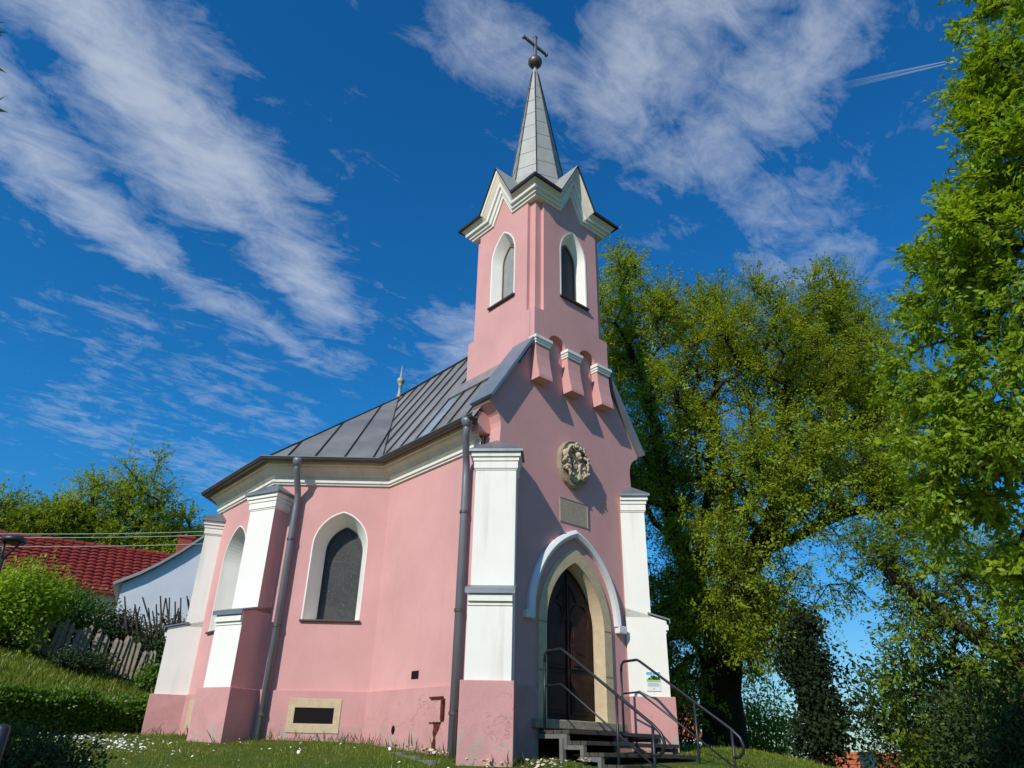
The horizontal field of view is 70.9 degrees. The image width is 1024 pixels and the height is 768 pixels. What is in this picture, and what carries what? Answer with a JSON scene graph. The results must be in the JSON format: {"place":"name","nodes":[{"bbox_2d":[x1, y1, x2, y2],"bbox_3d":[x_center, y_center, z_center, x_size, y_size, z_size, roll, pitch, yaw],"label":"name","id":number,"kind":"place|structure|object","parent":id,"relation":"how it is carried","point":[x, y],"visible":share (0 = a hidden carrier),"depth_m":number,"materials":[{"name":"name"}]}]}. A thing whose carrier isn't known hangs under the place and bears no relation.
{"place":"outdoors","nodes":[
{"label":"outdoors","id":0,"kind":"place"},
{"bbox_2d":[0,642,152,697],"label":"bank grass","id":1,"kind":"structure","parent":0,"point":[104,678],"depth_m":15.22,"materials":[{"name":"green plant"}]},
{"bbox_2d":[0,544,199,546],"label":"power line","id":2,"kind":"object","parent":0,"point":[99,546],"visible":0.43,"depth_m":19.98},
{"bbox_2d":[0,535,203,537],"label":"power line","id":3,"kind":"object","parent":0,"point":[107,537],"visible":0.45,"depth_m":20.15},
{"bbox_2d":[19,531,203,534],"bbox_3d":[-9.738,4.122,21.166,14.123,2.418,0.022,13,-30,-22],"label":"power line","id":4,"kind":"object","parent":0,"point":[109,533],"visible":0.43,"depth_m":20.33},
{"bbox_2d":[0,645,837,767],"bbox_3d":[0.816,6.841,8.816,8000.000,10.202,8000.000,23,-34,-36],"label":"ground","id":5,"kind":"structure","parent":0,"point":[548,751],"depth_m":9.01,"materials":[{"name":"green plant"}]},
{"bbox_2d":[0,22,7,112],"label":"overhanging tree","id":6,"kind":"object","parent":5,"relation":"on","point":[1,110],"visible":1,"depth_m":5.00,"materials":[{"name":"green plant"}]},
{"bbox_2d":[0,724,10,761],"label":"grey post","id":7,"kind":"object","parent":5,"relation":"on","point":[5,729],"visible":1,"depth_m":4.52,"materials":[{"name":"metal"}]},
{"bbox_2d":[0,535,27,571],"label":"street lamp","id":8,"kind":"object","parent":5,"relation":"on","point":[17,540],"visible":1,"depth_m":9.96,"materials":[{"name":"metal"}]},
{"bbox_2d":[0,548,89,657],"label":"garden shrub","id":9,"kind":"object","parent":5,"relation":"on","point":[27,596],"visible":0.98,"depth_m":16.17,"materials":[{"name":"green plant"}]},
{"bbox_2d":[0,475,107,539],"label":"tree","id":10,"kind":"object","parent":5,"relation":"on","point":[14,514],"visible":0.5,"depth_m":35.18,"materials":[{"name":"green plant"}]},
{"bbox_2d":[0,703,119,767],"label":"dark foreground shrub","id":11,"kind":"object","parent":5,"relation":"on","point":[50,753],"visible":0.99,"depth_m":5.41,"materials":[{"name":"green plant"}]},
{"bbox_2d":[13,566,121,653],"bbox_3d":[-11.213,5.774,17.778,3.014,2.327,2.989,23,-34,-36],"label":"garden shrub","id":12,"kind":"object","parent":5,"relation":"on","point":[80,617],"visible":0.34,"depth_m":17.75,"materials":[{"name":"green plant"}]},
{"bbox_2d":[1,479,138,546],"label":"tree","id":13,"kind":"object","parent":5,"relation":"on","point":[77,503],"visible":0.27,"depth_m":36.51,"materials":[{"name":"green plant"}]},
{"bbox_2d":[0,677,153,736],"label":"hedge","id":14,"kind":"object","parent":5,"relation":"on","point":[88,710],"visible":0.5,"depth_m":11.28,"materials":[{"name":"green plant"}]},
{"bbox_2d":[33,639,124,674],"bbox_3d":[-9.934,6.260,16.330,1.981,0.923,1.978,23,-34,-36],"label":"shrub","id":15,"kind":"object","parent":5,"relation":"on","point":[72,661],"visible":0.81,"depth_m":16.06,"materials":[{"name":"green plant"}]},
{"bbox_2d":[0,530,173,651],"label":"red roofed house","id":16,"kind":"structure","parent":5,"relation":"on","point":[105,567],"depth_m":26.20,"materials":[{"name":"tile"}]},
{"bbox_2d":[27,616,156,681],"bbox_3d":[-9.730,6.216,16.765,2.702,1.355,0.159,15,-30,-25],"label":"picket fence","id":17,"kind":"object","parent":5,"relation":"on","point":[84,636],"visible":0.78,"depth_m":16.83,"materials":[{"name":"grey wood"}]},
{"bbox_2d":[26,439,192,548],"bbox_3d":[-20.283,9.207,37.052,9.810,11.558,10.046,23,-34,-36],"label":"tree","id":18,"kind":"object","parent":5,"relation":"on","point":[122,504],"visible":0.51,"depth_m":36.88,"materials":[{"name":"green plant"}]},
{"bbox_2d":[73,601,154,662],"bbox_3d":[-10.266,6.649,18.689,2.420,1.920,2.473,23,-34,-36],"label":"evergreen shrub","id":19,"kind":"object","parent":5,"relation":"on","point":[120,619],"visible":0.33,"depth_m":18.44,"materials":[{"name":"green plant"}]},
{"bbox_2d":[124,655,162,692],"bbox_3d":[-8.391,6.893,16.804,1.199,1.066,1.163,-7,-28,16],"label":"shrub","id":20,"kind":"object","parent":5,"relation":"on","point":[149,674],"visible":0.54,"depth_m":16.66,"materials":[{"name":"green plant"}]},
{"bbox_2d":[113,613,186,674],"bbox_3d":[-8.868,6.794,18.071,2.178,2.133,2.242,23,-34,-36],"label":"evergreen shrub","id":21,"kind":"object","parent":5,"relation":"on","point":[158,644],"visible":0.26,"depth_m":17.81,"materials":[{"name":"green plant"}]},
{"bbox_2d":[123,596,189,656],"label":"pruned stems","id":22,"kind":"object","parent":21,"relation":"on","point":[138,626],"visible":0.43,"depth_m":18.02,"materials":[{"name":"brown plant"}]},
{"bbox_2d":[113,534,204,645],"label":"white gabled house","id":23,"kind":"structure","parent":5,"relation":"on","point":[173,577],"depth_m":23.00,"materials":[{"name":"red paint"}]},
{"bbox_2d":[125,494,206,553],"bbox_3d":[-17.210,10.667,37.385,6.774,9.720,7.286,9,-28,-15],"label":"tree","id":24,"kind":"object","parent":5,"relation":"on","point":[170,542],"visible":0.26,"depth_m":37.05,"materials":[{"name":"green plant"}]},
{"bbox_2d":[47,732,449,767],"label":"daisies","id":25,"kind":"object","parent":5,"relation":"on","point":[298,751],"visible":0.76,"depth_m":9.37,"materials":[{"name":"white plant"}]},
{"bbox_2d":[135,722,536,767],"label":"weeds","id":26,"kind":"object","parent":5,"relation":"on","point":[315,735],"visible":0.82,"depth_m":10.40,"materials":[{"name":"green plant"}]},
{"bbox_2d":[141,34,679,766],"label":"chapel","id":27,"kind":"structure","parent":5,"relation":"on","point":[447,558],"depth_m":11.54,"materials":[{"name":"pink paint"}]},
{"bbox_2d":[205,526,245,633],"bbox_3d":[-4.951,3.530,13.066,0.460,1.888,1.060,23,-34,-36],"label":"window","id":28,"kind":"structure","parent":27,"relation":"in","point":[226,588],"depth_m":13.39,"materials":[{"name":"white paint"}]},
{"bbox_2d":[299,512,367,622],"bbox_3d":[-2.938,3.124,12.251,0.990,1.848,0.460,1,-27,0],"label":"window","id":29,"kind":"structure","parent":27,"relation":"in","point":[337,562],"depth_m":12.34,"materials":[{"name":"white paint"}]},
{"bbox_2d":[547,569,594,721],"bbox_3d":[0.819,3.721,10.577,1.160,2.220,0.156,23,-34,-36],"label":"door","id":30,"kind":"structure","parent":27,"relation":"in","point":[569,625],"depth_m":10.51,"materials":[{"name":"brown wood"}]},
{"bbox_2d":[646,672,660,690],"bbox_3d":[2.129,4.477,10.829,0.210,0.270,0.017,-1,-27,4],"label":"information sign","id":31,"kind":"object","parent":27,"relation":"attached to","point":[653,682],"visible":0.9,"depth_m":10.82,"materials":[{"name":"white paper"}]},
{"bbox_2d":[390,752,435,765],"bbox_3d":[-0.664,4.558,8.562,2.774,0.272,1.003,-13,-31,26],"label":"kerb edging","id":32,"kind":"object","parent":5,"relation":"on","point":[432,762],"visible":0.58,"depth_m":8.80,"materials":[{"name":"grey concrete"}]},
{"bbox_2d":[394,744,611,767],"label":"flowers","id":33,"kind":"object","parent":5,"relation":"on","point":[537,764],"visible":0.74,"depth_m":8.43,"materials":[{"name":"beige plant"}]},
{"bbox_2d":[537,647,744,767],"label":"entrance steps","id":34,"kind":"structure","parent":5,"relation":"on","point":[656,746],"depth_m":9.02,"materials":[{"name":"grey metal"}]},
{"bbox_2d":[677,697,701,745],"bbox_3d":[7.349,17.331,32.977,1.941,6.370,5.344,1,-27,1],"label":"flowering bush","id":35,"kind":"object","parent":5,"relation":"on","point":[692,727],"depth_m":31.55,"materials":[{"name":"orange plant"}]},
{"bbox_2d":[670,646,760,744],"bbox_3d":[4.080,7.882,17.799,3.712,2.914,3.818,4,-27,-5],"label":"dark shrub","id":36,"kind":"object","parent":5,"relation":"on","point":[688,726],"visible":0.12,"depth_m":17.31,"materials":[{"name":"green plant"}]},
{"bbox_2d":[698,676,805,757],"bbox_3d":[6.272,8.656,17.965,3.049,2.602,3.031,23,-34,-36],"label":"light shrub","id":37,"kind":"object","parent":5,"relation":"on","point":[763,739],"visible":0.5,"depth_m":17.68,"materials":[{"name":"green plant"}]},
{"bbox_2d":[598,227,992,749],"bbox_3d":[5.887,1.565,17.430,10.146,13.491,6.839,-6,-28,15],"label":"deciduous tree","id":38,"kind":"object","parent":5,"relation":"on","point":[721,624],"visible":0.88,"depth_m":16.08,"materials":[{"name":"green plant"}]},
{"bbox_2d":[765,602,859,767],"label":"ivy covered trunk","id":39,"kind":"object","parent":5,"relation":"on","point":[806,667],"visible":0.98,"depth_m":13.19,"materials":[{"name":"green plant"}]},
{"bbox_2d":[857,752,875,767],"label":"white chimney","id":40,"kind":"object","parent":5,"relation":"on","point":[862,762],"visible":0.52,"depth_m":17.77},
{"bbox_2d":[828,752,914,767],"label":"house","id":41,"kind":"structure","parent":5,"relation":"on","point":[854,757],"depth_m":36.73,"materials":[{"name":"orange tile"}]},
{"bbox_2d":[855,699,926,767],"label":"light shrub","id":42,"kind":"object","parent":5,"relation":"on","point":[896,749],"visible":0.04,"depth_m":24.22,"materials":[{"name":"green plant"}]},
{"bbox_2d":[805,488,1023,767],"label":"robinia tree","id":43,"kind":"object","parent":5,"relation":"on","point":[1009,652],"visible":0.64,"depth_m":11.80,"materials":[{"name":"green plant"}]},
{"bbox_2d":[806,620,1023,767],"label":"dark shrub","id":44,"kind":"object","parent":5,"relation":"on","point":[869,722],"visible":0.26,"depth_m":12.88,"materials":[{"name":"green plant"}]},
{"bbox_2d":[859,0,1023,636],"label":"broadleaf tree","id":45,"kind":"object","parent":5,"relation":"on","point":[975,270],"visible":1,"depth_m":7.11,"materials":[{"name":"green plant"}]},
{"bbox_2d":[884,655,1023,767],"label":"dark shrub","id":46,"kind":"object","parent":5,"relation":"on","point":[998,744],"visible":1,"depth_m":9.58,"materials":[{"name":"green plant"}]},
{"bbox_2d":[0,0,1023,760],"label":"sky","id":47,"kind":"structure","parent":0,"point":[229,234],"materials":[{"name":"blue"}]}
]}

